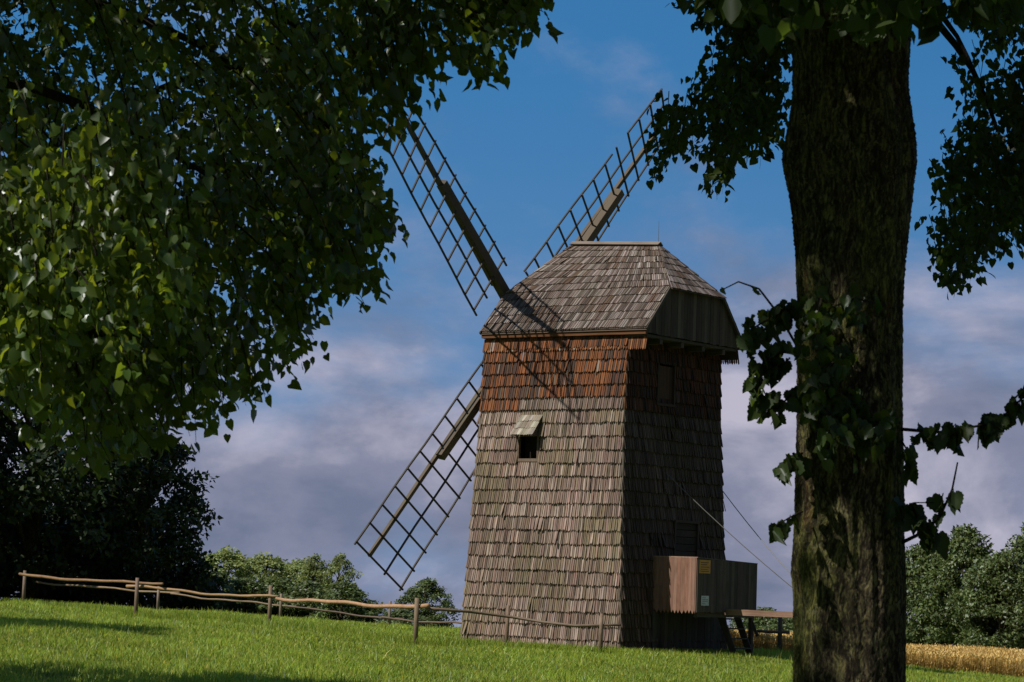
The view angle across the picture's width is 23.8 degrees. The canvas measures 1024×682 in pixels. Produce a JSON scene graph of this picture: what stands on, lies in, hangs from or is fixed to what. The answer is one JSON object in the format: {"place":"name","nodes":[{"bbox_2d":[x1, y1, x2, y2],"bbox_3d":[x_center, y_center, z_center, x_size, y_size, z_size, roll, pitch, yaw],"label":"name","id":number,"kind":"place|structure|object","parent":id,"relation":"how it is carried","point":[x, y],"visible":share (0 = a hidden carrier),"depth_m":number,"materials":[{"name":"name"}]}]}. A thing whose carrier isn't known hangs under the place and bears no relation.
{"place":"outdoors","nodes":[
{"label":"outdoors","id":0,"kind":"place"},
{"bbox_2d":[0,597,1023,681],"bbox_3d":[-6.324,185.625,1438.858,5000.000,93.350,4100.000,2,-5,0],"label":"ground","id":1,"kind":"structure","parent":0,"point":[331,648],"depth_m":54.77,"materials":[{"name":"green plant"}]},
{"bbox_2d":[0,462,70,600],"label":"oak tree","id":2,"kind":"object","parent":1,"relation":"on","point":[6,592],"visible":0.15,"depth_m":104.49,"materials":[{"name":"green plant"}]},
{"bbox_2d":[0,408,74,543],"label":"oak tree","id":3,"kind":"object","parent":1,"relation":"on","point":[9,450],"visible":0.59,"depth_m":100.32,"materials":[{"name":"green plant"}]},
{"bbox_2d":[12,504,98,604],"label":"oak tree","id":4,"kind":"object","parent":1,"relation":"on","point":[53,596],"visible":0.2,"depth_m":107.14,"materials":[{"name":"green plant"}]},
{"bbox_2d":[0,378,185,601],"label":"oak tree","id":5,"kind":"object","parent":1,"relation":"on","point":[32,556],"visible":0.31,"depth_m":100.69,"materials":[{"name":"green plant"}]},
{"bbox_2d":[39,432,182,606],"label":"oak tree","id":6,"kind":"object","parent":1,"relation":"on","point":[162,529],"visible":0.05,"depth_m":111.30,"materials":[{"name":"green plant"}]},
{"bbox_2d":[40,421,228,608],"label":"oak tree","id":7,"kind":"object","parent":1,"relation":"on","point":[134,564],"visible":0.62,"depth_m":104.20,"materials":[{"name":"green plant"}]},
{"bbox_2d":[153,587,221,608],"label":"shrub","id":8,"kind":"object","parent":1,"relation":"on","point":[206,602],"visible":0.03,"depth_m":114.74,"materials":[{"name":"green plant"}]},
{"bbox_2d":[0,0,382,372],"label":"oak tree","id":9,"kind":"object","parent":1,"relation":"on","point":[23,10],"visible":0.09,"depth_m":33.12,"materials":[{"name":"green plant"}]},
{"bbox_2d":[152,547,230,610],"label":"oak tree","id":10,"kind":"object","parent":1,"relation":"on","point":[198,604],"visible":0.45,"depth_m":106.83,"materials":[{"name":"green plant"}]},
{"bbox_2d":[195,571,244,612],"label":"shrub","id":11,"kind":"object","parent":1,"relation":"on","point":[228,577],"visible":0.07,"depth_m":117.14,"materials":[{"name":"green plant"}]},
{"bbox_2d":[19,570,430,643],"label":"pole fence","id":12,"kind":"object","parent":1,"relation":"on","point":[416,606],"visible":0.94,"depth_m":75.58,"materials":[{"name":"brown wood"}]},
{"bbox_2d":[199,544,271,612],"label":"willow tree","id":13,"kind":"object","parent":1,"relation":"on","point":[227,557],"visible":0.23,"depth_m":148.71,"materials":[{"name":"green plant"}]},
{"bbox_2d":[210,577,286,615],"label":"shrub","id":14,"kind":"object","parent":1,"relation":"on","point":[248,586],"visible":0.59,"depth_m":113.93,"materials":[{"name":"green plant"}]},
{"bbox_2d":[35,581,461,624],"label":"pole fence","id":15,"kind":"object","parent":1,"relation":"on","point":[280,605],"visible":0.88,"depth_m":93.06,"materials":[{"name":"brown wood"}]},
{"bbox_2d":[232,551,297,584],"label":"willow tree","id":16,"kind":"object","parent":1,"relation":"on","point":[274,565],"visible":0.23,"depth_m":150.80,"materials":[{"name":"green plant"}]},
{"bbox_2d":[240,577,309,616],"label":"shrub","id":17,"kind":"object","parent":1,"relation":"on","point":[281,586],"visible":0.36,"depth_m":115.89,"materials":[{"name":"green plant"}]},
{"bbox_2d":[0,0,563,480],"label":"lime tree","id":18,"kind":"object","parent":1,"relation":"on","point":[108,274],"visible":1,"depth_m":12.94,"materials":[{"name":"green plant"}]},
{"bbox_2d":[280,557,328,583],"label":"willow tree","id":19,"kind":"object","parent":1,"relation":"on","point":[290,567],"visible":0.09,"depth_m":156.56,"materials":[{"name":"green plant"}]},
{"bbox_2d":[274,580,348,618],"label":"shrub","id":20,"kind":"object","parent":1,"relation":"on","point":[307,589],"visible":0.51,"depth_m":114.73,"materials":[{"name":"green plant"}]},
{"bbox_2d":[290,553,334,613],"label":"birch tree","id":21,"kind":"object","parent":1,"relation":"on","point":[311,567],"visible":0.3,"depth_m":149.07,"materials":[{"name":"green plant"}]},
{"bbox_2d":[318,552,363,619],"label":"birch tree","id":22,"kind":"object","parent":1,"relation":"on","point":[336,565],"visible":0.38,"depth_m":148.11,"materials":[{"name":"green plant"}]},
{"bbox_2d":[303,581,387,622],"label":"shrub","id":23,"kind":"object","parent":1,"relation":"on","point":[348,591],"visible":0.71,"depth_m":112.92,"materials":[{"name":"green plant"}]},
{"bbox_2d":[345,608,411,624],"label":"shrub","id":24,"kind":"object","parent":1,"relation":"on","point":[372,620],"visible":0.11,"depth_m":114.45,"materials":[{"name":"green plant"}]},
{"bbox_2d":[374,608,436,626],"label":"shrub","id":25,"kind":"object","parent":1,"relation":"on","point":[403,613],"visible":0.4,"depth_m":110.90,"materials":[{"name":"green plant"}]},
{"bbox_2d":[392,576,460,626],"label":"shrub","id":26,"kind":"object","parent":1,"relation":"on","point":[423,590],"visible":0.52,"depth_m":116.87,"materials":[{"name":"green plant"}]},
{"bbox_2d":[425,605,620,651],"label":"pole fence","id":27,"kind":"object","parent":1,"relation":"on","point":[508,616],"visible":0.81,"depth_m":65.98,"materials":[{"name":"brown wood"}]},
{"bbox_2d":[354,82,792,654],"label":"windmill","id":28,"kind":"object","parent":1,"relation":"on","point":[598,468],"visible":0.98,"depth_m":70.59},
{"bbox_2d":[510,415,542,461],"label":"window","id":29,"kind":"structure","parent":28,"relation":"in","point":[527,426],"depth_m":70.91,"materials":[{"name":"grey wood"}]},
{"bbox_2d":[673,520,699,556],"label":"door","id":30,"kind":"structure","parent":28,"relation":"in","point":[680,542],"depth_m":71.02,"materials":[{"name":"black wood"}]},
{"bbox_2d":[699,560,710,573],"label":"notice sign","id":31,"kind":"object","parent":28,"relation":"attached to","point":[704,566],"visible":1,"depth_m":68.87,"materials":[{"name":"yellow metal"}]},
{"bbox_2d":[701,596,708,605],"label":"notice sign","id":32,"kind":"object","parent":28,"relation":"attached to","point":[704,600],"visible":1,"depth_m":68.83,"materials":[{"name":"white paper"}]},
{"bbox_2d":[728,618,768,627],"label":"shrub","id":33,"kind":"object","parent":1,"relation":"on","point":[733,622],"visible":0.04,"depth_m":148.74,"materials":[{"name":"green plant"}]},
{"bbox_2d":[743,606,777,629],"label":"shrub","id":34,"kind":"object","parent":1,"relation":"on","point":[759,620],"visible":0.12,"depth_m":140.76,"materials":[{"name":"green plant"}]},
{"bbox_2d":[757,617,789,651],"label":"pole fence","id":35,"kind":"object","parent":1,"relation":"on","point":[779,632],"visible":0.81,"depth_m":77.42,"materials":[{"name":"wood"}]},
{"bbox_2d":[756,617,792,629],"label":"shrub","id":36,"kind":"object","parent":1,"relation":"on","point":[775,622],"visible":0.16,"depth_m":136.85,"materials":[{"name":"green plant"}]},
{"bbox_2d":[774,618,792,630],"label":"shrub","id":37,"kind":"object","parent":1,"relation":"on","point":[787,626],"visible":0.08,"depth_m":134.47,"materials":[{"name":"green plant"}]},
{"bbox_2d":[643,0,1023,299],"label":"lime tree","id":38,"kind":"object","parent":1,"relation":"on","point":[751,111],"visible":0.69,"depth_m":24.04,"materials":[{"name":"green plant"}]},
{"bbox_2d":[679,0,1023,681],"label":"lime tree","id":39,"kind":"object","parent":1,"relation":"on","point":[849,158],"visible":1,"depth_m":12.73,"materials":[{"name":"brown plant"}]},
{"bbox_2d":[905,543,963,648],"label":"maple tree","id":40,"kind":"object","parent":1,"relation":"on","point":[918,558],"visible":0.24,"depth_m":120.35,"materials":[{"name":"green plant"}]},
{"bbox_2d":[906,523,1010,646],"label":"maple tree","id":41,"kind":"object","parent":1,"relation":"on","point":[967,549],"visible":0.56,"depth_m":118.69,"materials":[{"name":"green plant"}]},
{"bbox_2d":[945,551,1023,650],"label":"maple tree","id":42,"kind":"object","parent":1,"relation":"on","point":[1000,568],"visible":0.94,"depth_m":115.70,"materials":[{"name":"green plant"}]},
{"bbox_2d":[983,522,1023,635],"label":"maple tree","id":43,"kind":"object","parent":1,"relation":"on","point":[1018,545],"visible":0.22,"depth_m":120.26,"materials":[{"name":"green plant"}]},
{"bbox_2d":[0,0,1023,645],"label":"sky","id":44,"kind":"structure","parent":0,"point":[313,467],"materials":[{"name":"blue"}]},
{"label":"field","id":45,"kind":"structure","parent":0,"visible":0},
{"bbox_2d":[727,627,1023,677],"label":"wheat","id":46,"kind":"object","parent":45,"relation":"on","point":[992,660],"visible":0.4,"depth_m":78.53,"materials":[{"name":"yellow plant"}]}
]}

